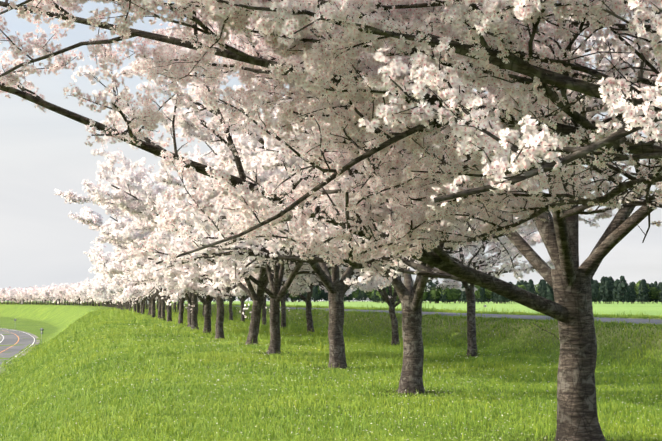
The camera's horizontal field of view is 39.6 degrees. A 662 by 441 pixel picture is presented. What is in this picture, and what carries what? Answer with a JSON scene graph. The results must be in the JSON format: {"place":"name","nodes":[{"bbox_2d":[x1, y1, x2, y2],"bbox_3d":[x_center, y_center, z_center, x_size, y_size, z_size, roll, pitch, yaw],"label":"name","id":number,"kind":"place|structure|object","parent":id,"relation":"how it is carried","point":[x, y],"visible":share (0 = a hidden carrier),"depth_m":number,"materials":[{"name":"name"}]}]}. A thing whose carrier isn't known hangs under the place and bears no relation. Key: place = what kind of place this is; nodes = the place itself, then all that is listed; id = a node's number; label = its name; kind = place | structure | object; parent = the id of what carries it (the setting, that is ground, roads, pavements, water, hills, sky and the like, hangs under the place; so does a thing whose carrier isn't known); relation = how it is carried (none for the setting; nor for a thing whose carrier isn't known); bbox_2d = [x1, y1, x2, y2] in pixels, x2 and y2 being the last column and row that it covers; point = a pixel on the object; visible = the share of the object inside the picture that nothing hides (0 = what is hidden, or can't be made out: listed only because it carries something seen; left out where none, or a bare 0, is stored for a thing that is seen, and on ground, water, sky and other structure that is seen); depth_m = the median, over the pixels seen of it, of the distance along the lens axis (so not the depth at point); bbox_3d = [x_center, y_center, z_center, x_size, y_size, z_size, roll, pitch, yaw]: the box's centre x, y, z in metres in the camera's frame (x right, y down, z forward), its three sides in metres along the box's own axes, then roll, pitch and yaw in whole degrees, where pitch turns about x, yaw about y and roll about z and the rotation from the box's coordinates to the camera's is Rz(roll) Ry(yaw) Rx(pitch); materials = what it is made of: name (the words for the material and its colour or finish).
{"place":"outdoors","nodes":[
{"label":"outdoors","id":0,"kind":"place"},
{"bbox_2d":[0,328,36,367],"bbox_3d":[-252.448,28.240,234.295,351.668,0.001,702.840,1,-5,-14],"label":"road","id":1,"kind":"structure","parent":0,"point":[12,339],"depth_m":171.27,"materials":[{"name":"grey asphalt"}]},
{"bbox_2d":[0,300,661,440],"bbox_3d":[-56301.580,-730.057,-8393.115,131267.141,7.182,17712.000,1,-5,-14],"label":"ground","id":2,"kind":"structure","parent":0,"point":[52,321],"depth_m":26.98,"materials":[{"name":"green plant"}]},
{"bbox_2d":[0,288,10,303],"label":"cherry tree","id":3,"kind":"object","parent":2,"relation":"on","point":[2,296],"visible":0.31,"depth_m":504.10,"materials":[{"name":"white plant"}]},
{"bbox_2d":[0,288,11,301],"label":"cherry tree","id":4,"kind":"object","parent":2,"relation":"on","point":[3,290],"visible":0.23,"depth_m":498.17,"materials":[{"name":"white plant"}]},
{"bbox_2d":[3,288,21,303],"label":"cherry tree","id":5,"kind":"object","parent":2,"relation":"on","point":[10,295],"visible":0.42,"depth_m":479.36,"materials":[{"name":"white plant"}]},
{"bbox_2d":[13,290,24,303],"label":"cherry tree","id":6,"kind":"object","parent":2,"relation":"on","point":[19,297],"visible":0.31,"depth_m":471.16,"materials":[{"name":"white plant"}]},
{"bbox_2d":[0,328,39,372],"bbox_3d":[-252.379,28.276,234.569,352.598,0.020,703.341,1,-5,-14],"label":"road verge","id":7,"kind":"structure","parent":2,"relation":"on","point":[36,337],"depth_m":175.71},
{"bbox_2d":[14,287,25,303],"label":"cherry tree","id":8,"kind":"object","parent":2,"relation":"on","point":[17,296],"visible":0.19,"depth_m":476.69,"materials":[{"name":"white plant"}]},
{"bbox_2d":[20,288,33,303],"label":"cherry tree","id":9,"kind":"object","parent":2,"relation":"on","point":[25,294],"visible":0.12,"depth_m":448.20,"materials":[{"name":"white plant"}]},
{"bbox_2d":[27,285,37,303],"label":"cherry tree","id":10,"kind":"object","parent":2,"relation":"on","point":[30,287],"visible":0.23,"depth_m":446.26,"materials":[{"name":"white plant"}]},
{"bbox_2d":[28,287,41,304],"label":"cherry tree","id":11,"kind":"object","parent":2,"relation":"on","point":[32,290],"visible":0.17,"depth_m":440.92,"materials":[{"name":"white plant"}]},
{"bbox_2d":[25,285,45,304],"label":"cherry tree","id":12,"kind":"object","parent":2,"relation":"on","point":[29,297],"visible":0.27,"depth_m":436.41,"materials":[{"name":"white plant"}]},
{"bbox_2d":[29,289,48,304],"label":"cherry tree","id":13,"kind":"object","parent":2,"relation":"on","point":[39,293],"visible":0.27,"depth_m":430.00,"materials":[{"name":"white plant"}]},
{"bbox_2d":[32,284,51,304],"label":"cherry tree","id":14,"kind":"object","parent":2,"relation":"on","point":[37,297],"visible":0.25,"depth_m":424.97,"materials":[{"name":"white plant"}]},
{"bbox_2d":[40,287,54,304],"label":"cherry tree","id":15,"kind":"object","parent":2,"relation":"on","point":[46,292],"visible":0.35,"depth_m":411.19,"materials":[{"name":"white plant"}]},
{"bbox_2d":[37,285,57,304],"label":"cherry tree","id":16,"kind":"object","parent":2,"relation":"on","point":[40,296],"visible":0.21,"depth_m":418.02,"materials":[{"name":"white plant"}]},
{"bbox_2d":[40,283,64,304],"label":"cherry tree","id":17,"kind":"object","parent":2,"relation":"on","point":[45,295],"visible":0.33,"depth_m":400.20,"materials":[{"name":"white plant"}]},
{"bbox_2d":[48,285,66,304],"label":"cherry tree","id":18,"kind":"object","parent":2,"relation":"on","point":[49,288],"visible":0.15,"depth_m":407.43,"materials":[{"name":"white plant"}]},
{"bbox_2d":[51,283,67,304],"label":"cherry tree","id":19,"kind":"object","parent":2,"relation":"on","point":[52,288],"visible":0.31,"depth_m":396.48,"materials":[{"name":"white plant"}]},
{"bbox_2d":[51,287,69,304],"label":"cherry tree","id":20,"kind":"object","parent":2,"relation":"on","point":[56,295],"visible":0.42,"depth_m":384.92,"materials":[{"name":"white plant"}]},
{"bbox_2d":[54,283,76,303],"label":"cherry tree","id":21,"kind":"object","parent":2,"relation":"on","point":[60,290],"visible":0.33,"depth_m":370.98,"materials":[{"name":"white plant"}]},
{"bbox_2d":[63,283,78,304],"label":"cherry tree","id":22,"kind":"object","parent":2,"relation":"on","point":[67,289],"visible":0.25,"depth_m":365.98,"materials":[{"name":"white plant"}]},
{"bbox_2d":[65,288,88,305],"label":"cherry tree","id":23,"kind":"object","parent":2,"relation":"on","point":[76,298],"visible":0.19,"depth_m":335.52,"materials":[{"name":"white plant"}]},
{"bbox_2d":[72,281,85,305],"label":"cherry tree","id":24,"kind":"object","parent":2,"relation":"on","point":[78,284],"visible":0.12,"depth_m":342.43,"materials":[{"name":"white plant"}]},
{"bbox_2d":[71,288,95,305],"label":"cherry tree","id":25,"kind":"object","parent":2,"relation":"on","point":[78,293],"visible":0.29,"depth_m":309.80,"materials":[{"name":"white plant"}]},
{"bbox_2d":[78,287,99,305],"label":"cherry tree","id":26,"kind":"object","parent":2,"relation":"on","point":[82,290],"visible":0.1,"depth_m":299.47,"materials":[{"name":"white plant"}]},
{"bbox_2d":[81,279,123,309],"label":"cherry tree","id":27,"kind":"object","parent":2,"relation":"on","point":[97,292],"visible":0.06,"depth_m":182.30,"materials":[{"name":"white plant"}]},
{"bbox_2d":[80,275,129,306],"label":"cherry tree","id":28,"kind":"object","parent":2,"relation":"on","point":[95,287],"visible":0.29,"depth_m":152.45,"materials":[{"name":"white plant"}]},
{"bbox_2d":[88,285,124,303],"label":"cherry tree","id":29,"kind":"object","parent":2,"relation":"on","point":[91,294],"visible":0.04,"depth_m":188.45,"materials":[{"name":"white plant"}]},
{"bbox_2d":[92,269,128,308],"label":"cherry tree","id":30,"kind":"object","parent":2,"relation":"on","point":[97,279],"visible":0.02,"depth_m":160.01,"materials":[{"name":"white plant"}]},
{"bbox_2d":[99,273,135,311],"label":"cherry tree","id":31,"kind":"object","parent":2,"relation":"on","point":[134,305],"visible":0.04,"depth_m":135.12,"materials":[{"name":"white plant"}]},
{"bbox_2d":[94,253,146,313],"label":"cherry tree","id":32,"kind":"object","parent":2,"relation":"on","point":[143,306],"visible":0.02,"depth_m":109.21,"materials":[{"name":"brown plant"}]},
{"bbox_2d":[103,278,139,312],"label":"cherry tree","id":33,"kind":"object","parent":2,"relation":"on","point":[136,302],"visible":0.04,"depth_m":122.77,"materials":[{"name":"white plant"}]},
{"bbox_2d":[83,241,169,317],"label":"cherry tree","id":34,"kind":"object","parent":2,"relation":"on","point":[151,298],"visible":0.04,"depth_m":92.01,"materials":[{"name":"white plant"}]},
{"bbox_2d":[89,242,165,320],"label":"cherry tree","id":35,"kind":"object","parent":2,"relation":"on","point":[101,257],"visible":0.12,"depth_m":82.14,"materials":[{"name":"white plant"}]},
{"bbox_2d":[127,298,131,310],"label":"cherry tree","id":36,"kind":"object","parent":2,"relation":"on","point":[130,301],"visible":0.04,"depth_m":146.95,"materials":[{"name":"brown plant"}]},
{"bbox_2d":[114,256,160,317],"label":"cherry tree","id":37,"kind":"object","parent":2,"relation":"on","point":[159,308],"visible":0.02,"depth_m":85.45,"materials":[{"name":"brown plant"}]},
{"bbox_2d":[68,201,208,329],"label":"cherry tree","id":38,"kind":"object","parent":2,"relation":"on","point":[89,217],"visible":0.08,"depth_m":51.37,"materials":[{"name":"white plant"}]},
{"bbox_2d":[113,247,166,312],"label":"cherry tree","id":39,"kind":"object","parent":2,"relation":"on","point":[141,304],"depth_m":115.93,"materials":[{"name":"brown plant"}]},
{"bbox_2d":[98,262,198,308],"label":"cherry tree","id":40,"kind":"object","parent":2,"relation":"on","point":[146,297],"depth_m":97.61,"materials":[{"name":"brown plant"}]},
{"bbox_2d":[119,244,198,321],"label":"cherry tree","id":41,"kind":"object","parent":2,"relation":"on","point":[169,314],"depth_m":73.32,"materials":[{"name":"white plant"}]},
{"bbox_2d":[124,237,203,326],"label":"cherry tree","id":42,"kind":"object","parent":2,"relation":"on","point":[187,295],"visible":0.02,"depth_m":60.50,"materials":[{"name":"brown plant"}]},
{"bbox_2d":[93,197,270,332],"bbox_3d":[-6.627,2.433,47.861,8.267,7.449,10.700,-4,-7,42],"label":"cherry tree","id":43,"kind":"object","parent":2,"relation":"on","point":[206,301],"visible":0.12,"depth_m":46.60,"materials":[{"name":"white plant"}]},
{"bbox_2d":[53,106,346,353],"bbox_3d":[-3.195,0.158,29.867,10.850,8.817,10.744,1,-5,-14],"label":"cherry tree","id":44,"kind":"object","parent":2,"relation":"on","point":[121,198],"visible":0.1,"depth_m":26.80,"materials":[{"name":"white plant"}]},
{"bbox_2d":[178,290,256,323],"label":"cherry tree","id":45,"kind":"object","parent":2,"relation":"on","point":[181,307],"depth_m":66.90,"materials":[{"name":"brown plant"}]},
{"bbox_2d":[123,157,313,344],"bbox_3d":[-3.769,1.079,36.440,8.900,8.163,12.430,1,-5,-14],"label":"cherry tree","id":46,"kind":"object","parent":2,"relation":"on","point":[257,298],"depth_m":36.19,"materials":[{"name":"white plant"}]},
{"bbox_2d":[229,293,232,319],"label":"cherry tree","id":47,"kind":"object","parent":2,"relation":"on","point":[230,310],"depth_m":78.47,"materials":[{"name":"brown plant"}]},
{"bbox_2d":[143,159,319,338],"bbox_3d":[-4.168,1.546,42.559,10.238,8.343,9.315,-1,-5,9],"label":"cherry tree","id":48,"kind":"object","parent":2,"relation":"on","point":[219,297],"depth_m":42.20,"materials":[{"name":"white plant"}]},
{"bbox_2d":[236,267,306,321],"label":"cherry tree","id":49,"kind":"object","parent":2,"relation":"on","point":[242,299],"visible":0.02,"depth_m":71.44,"materials":[{"name":"white plant"}]},
{"bbox_2d":[202,268,356,327],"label":"cherry tree","id":50,"kind":"object","parent":2,"relation":"on","point":[283,308],"visible":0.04,"depth_m":57.47,"materials":[{"name":"brown plant"}]},
{"bbox_2d":[262,278,303,324],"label":"cherry tree","id":51,"kind":"object","parent":2,"relation":"on","point":[264,321],"depth_m":64.78,"materials":[{"name":"brown plant"}]},
{"bbox_2d":[135,62,431,368],"bbox_3d":[-1.882,0.164,24.318,9.575,7.900,11.189,-3,-6,32],"label":"cherry tree","id":52,"kind":"object","parent":2,"relation":"on","point":[334,284],"visible":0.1,"depth_m":21.78,"materials":[{"name":"white plant"}]},
{"bbox_2d":[234,266,364,331],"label":"cherry tree","id":53,"kind":"object","parent":2,"relation":"on","point":[309,319],"visible":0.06,"depth_m":49.89,"materials":[{"name":"plant"}]},
{"bbox_2d":[311,286,319,301],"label":"tree","id":54,"kind":"object","parent":2,"relation":"on","point":[314,293],"visible":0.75,"depth_m":830.58,"materials":[{"name":"green plant"}]},
{"bbox_2d":[320,288,324,301],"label":"tree","id":55,"kind":"object","parent":2,"relation":"on","point":[322,292],"visible":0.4,"depth_m":909.24,"materials":[{"name":"green plant"}]},
{"bbox_2d":[287,266,359,300],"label":"cherry tree","id":56,"kind":"object","parent":2,"relation":"on","point":[294,290],"visible":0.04,"depth_m":45.67,"materials":[{"name":"white plant"}]},
{"bbox_2d":[324,292,327,301],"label":"tree","id":57,"kind":"object","parent":2,"relation":"on","point":[326,297],"visible":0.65,"depth_m":897.23,"materials":[{"name":"green plant"}]},
{"bbox_2d":[0,0,661,266],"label":"cherry tree","id":58,"kind":"object","parent":2,"relation":"on","point":[429,98],"visible":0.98,"depth_m":5.63,"materials":[{"name":"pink plant"}]},
{"bbox_2d":[0,0,661,440],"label":"cherry tree","id":59,"kind":"object","parent":2,"relation":"on","point":[568,280],"visible":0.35,"depth_m":9.30,"materials":[{"name":"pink plant"}]},
{"bbox_2d":[7,313,661,440],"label":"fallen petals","id":60,"kind":"object","parent":2,"relation":"on","point":[366,387],"visible":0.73,"depth_m":18.19,"materials":[{"name":"plant"}]},
{"bbox_2d":[346,288,352,301],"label":"tree","id":61,"kind":"object","parent":2,"relation":"on","point":[350,296],"visible":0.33,"depth_m":832.15,"materials":[{"name":"green plant"}]},
{"bbox_2d":[352,287,358,297],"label":"tree","id":62,"kind":"object","parent":2,"relation":"on","point":[355,293],"visible":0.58,"depth_m":836.22,"materials":[{"name":"green plant"}]},
{"bbox_2d":[360,291,368,301],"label":"tree","id":63,"kind":"object","parent":2,"relation":"on","point":[364,295],"visible":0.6,"depth_m":849.18,"materials":[{"name":"green plant"}]},
{"bbox_2d":[372,290,379,301],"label":"tree","id":64,"kind":"object","parent":2,"relation":"on","point":[375,296],"visible":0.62,"depth_m":470.54,"materials":[{"name":"green plant"}]},
{"bbox_2d":[144,32,619,393],"bbox_3d":[0.375,-0.161,17.515,7.952,7.346,12.400,1,-5,-14],"label":"cherry tree","id":65,"kind":"object","parent":2,"relation":"on","point":[410,294],"visible":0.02,"depth_m":17.07,"materials":[{"name":"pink plant"}]},
{"bbox_2d":[376,287,387,302],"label":"tree","id":66,"kind":"object","parent":2,"relation":"on","point":[378,294],"visible":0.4,"depth_m":427.18,"materials":[{"name":"green plant"}]},
{"bbox_2d":[302,226,542,345],"bbox_3d":[2.422,0.782,35.278,7.702,8.592,10.119,3,-6,-31],"label":"cherry tree","id":67,"kind":"object","parent":2,"relation":"on","point":[371,284],"visible":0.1,"depth_m":35.53,"materials":[{"name":"white plant"}]},
{"bbox_2d":[428,280,433,302],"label":"tree","id":68,"kind":"object","parent":2,"relation":"on","point":[430,283],"visible":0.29,"depth_m":457.40,"materials":[{"name":"green plant"}]},
{"bbox_2d":[429,287,439,303],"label":"tree","id":69,"kind":"object","parent":2,"relation":"on","point":[433,293],"visible":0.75,"depth_m":424.39,"materials":[{"name":"green plant"}]},
{"bbox_2d":[429,282,439,301],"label":"tree","id":70,"kind":"object","parent":2,"relation":"on","point":[433,284],"visible":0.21,"depth_m":428.00,"materials":[{"name":"green plant"}]},
{"bbox_2d":[439,288,447,301],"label":"tree","id":71,"kind":"object","parent":2,"relation":"on","point":[443,297],"visible":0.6,"depth_m":422.78,"materials":[{"name":"green plant"}]},
{"bbox_2d":[439,286,453,303],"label":"tree","id":72,"kind":"object","parent":2,"relation":"on","point":[447,288],"visible":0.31,"depth_m":423.24,"materials":[{"name":"green plant"}]},
{"bbox_2d":[447,288,455,299],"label":"tree","id":73,"kind":"object","parent":2,"relation":"on","point":[451,296],"visible":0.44,"depth_m":423.50,"materials":[{"name":"green plant"}]},
{"bbox_2d":[452,288,459,299],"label":"tree","id":74,"kind":"object","parent":2,"relation":"on","point":[456,293],"visible":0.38,"depth_m":432.68,"materials":[{"name":"green plant"}]},
{"bbox_2d":[460,284,466,303],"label":"tree","id":75,"kind":"object","parent":2,"relation":"on","point":[463,295],"visible":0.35,"depth_m":414.08,"materials":[{"name":"green plant"}]},
{"bbox_2d":[474,285,480,297],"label":"tree","id":76,"kind":"object","parent":2,"relation":"on","point":[477,292],"visible":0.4,"depth_m":403.26,"materials":[{"name":"green plant"}]},
{"bbox_2d":[477,286,485,301],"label":"tree","id":77,"kind":"object","parent":2,"relation":"on","point":[482,293],"visible":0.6,"depth_m":402.63,"materials":[{"name":"green plant"}]},
{"bbox_2d":[485,289,490,303],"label":"tree","id":78,"kind":"object","parent":2,"relation":"on","point":[488,293],"visible":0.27,"depth_m":426.06,"materials":[{"name":"green plant"}]},
{"bbox_2d":[491,291,496,303],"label":"tree","id":79,"kind":"object","parent":2,"relation":"on","point":[493,294],"visible":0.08,"depth_m":402.87,"materials":[{"name":"green plant"}]},
{"bbox_2d":[443,182,546,356],"bbox_3d":[4.013,0.407,28.523,5.776,8.153,11.558,-4,-6,38],"label":"cherry tree","id":80,"kind":"object","parent":2,"relation":"on","point":[471,324],"visible":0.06,"depth_m":28.77,"materials":[{"name":"white plant"}]},
{"bbox_2d":[496,293,506,301],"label":"tree","id":81,"kind":"object","parent":2,"relation":"on","point":[500,298],"visible":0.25,"depth_m":393.06,"materials":[{"name":"green plant"}]},
{"bbox_2d":[526,279,536,294],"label":"tree","id":82,"kind":"object","parent":2,"relation":"on","point":[531,286],"visible":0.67,"depth_m":384.00,"materials":[{"name":"green plant"}]},
{"bbox_2d":[536,279,542,294],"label":"tree","id":83,"kind":"object","parent":2,"relation":"on","point":[539,286],"visible":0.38,"depth_m":408.73,"materials":[{"name":"green plant"}]},
{"bbox_2d":[539,279,546,297],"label":"tree","id":84,"kind":"object","parent":2,"relation":"on","point":[544,283],"visible":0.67,"depth_m":405.51,"materials":[{"name":"green plant"}]},
{"bbox_2d":[545,283,553,300],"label":"tree","id":85,"kind":"object","parent":2,"relation":"on","point":[550,292],"visible":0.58,"depth_m":378.77,"materials":[{"name":"green plant"}]},
{"bbox_2d":[591,278,594,301],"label":"tree","id":86,"kind":"object","parent":2,"relation":"on","point":[592,280],"visible":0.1,"depth_m":393.43,"materials":[{"name":"green plant"}]},
{"bbox_2d":[591,280,600,303],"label":"tree","id":87,"kind":"object","parent":2,"relation":"on","point":[596,285],"visible":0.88,"depth_m":380.42,"materials":[{"name":"green plant"}]},
{"bbox_2d":[598,276,608,302],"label":"tree","id":88,"kind":"object","parent":2,"relation":"on","point":[602,280],"visible":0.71,"depth_m":373.34,"materials":[{"name":"green plant"}]},
{"bbox_2d":[602,278,612,301],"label":"tree","id":89,"kind":"object","parent":2,"relation":"on","point":[608,287],"visible":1,"depth_m":370.73,"materials":[{"name":"green plant"}]},
{"bbox_2d":[608,276,614,301],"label":"tree","id":90,"kind":"object","parent":2,"relation":"on","point":[612,281],"visible":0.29,"depth_m":387.10,"materials":[{"name":"green plant"}]},
{"bbox_2d":[612,279,622,303],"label":"tree","id":91,"kind":"object","parent":2,"relation":"on","point":[615,291],"visible":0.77,"depth_m":364.19,"materials":[{"name":"green plant"}]},
{"bbox_2d":[616,276,630,303],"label":"tree","id":92,"kind":"object","parent":2,"relation":"on","point":[622,285],"visible":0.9,"depth_m":363.36,"materials":[{"name":"green plant"}]},
{"bbox_2d":[622,283,631,302],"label":"tree","id":93,"kind":"object","parent":2,"relation":"on","point":[627,294],"visible":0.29,"depth_m":368.64,"materials":[{"name":"green plant"}]},
{"bbox_2d":[626,282,637,303],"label":"tree","id":94,"kind":"object","parent":2,"relation":"on","point":[633,292],"visible":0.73,"depth_m":373.31,"materials":[{"name":"green plant"}]},
{"bbox_2d":[634,280,649,303],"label":"tree","id":95,"kind":"object","parent":2,"relation":"on","point":[636,289],"visible":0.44,"depth_m":402.31,"materials":[{"name":"green plant"}]},
{"bbox_2d":[636,279,649,303],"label":"tree","id":96,"kind":"object","parent":2,"relation":"on","point":[644,298],"visible":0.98,"depth_m":380.84,"materials":[{"name":"green plant"}]},
{"bbox_2d":[640,279,649,303],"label":"tree","id":97,"kind":"object","parent":2,"relation":"on","point":[647,290],"visible":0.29,"depth_m":395.90,"materials":[{"name":"green plant"}]},
{"bbox_2d":[648,283,652,301],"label":"tree","id":98,"kind":"object","parent":2,"relation":"on","point":[650,300],"visible":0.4,"depth_m":404.88,"materials":[{"name":"green plant"}]},
{"bbox_2d":[649,287,658,300],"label":"tree","id":99,"kind":"object","parent":2,"relation":"on","point":[653,293],"visible":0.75,"depth_m":403.36,"materials":[{"name":"green plant"}]},
{"bbox_2d":[654,285,661,303],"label":"tree","id":100,"kind":"object","parent":2,"relation":"on","point":[657,286],"visible":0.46,"depth_m":404.67,"materials":[{"name":"green plant"}]},
{"bbox_2d":[658,283,661,301],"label":"tree","id":101,"kind":"object","parent":2,"relation":"on","point":[661,293],"visible":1,"depth_m":379.84,"materials":[{"name":"green plant"}]},
{"bbox_2d":[0,0,661,300],"label":"sky","id":102,"kind":"structure","parent":0,"point":[41,153],"materials":[{"name":"white"}]},
{"bbox_2d":[85,302,661,324],"bbox_3d":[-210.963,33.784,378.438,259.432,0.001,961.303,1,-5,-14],"label":"levee path","id":103,"kind":"structure","parent":0,"point":[638,321],"depth_m":39.87,"materials":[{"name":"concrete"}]}
]}

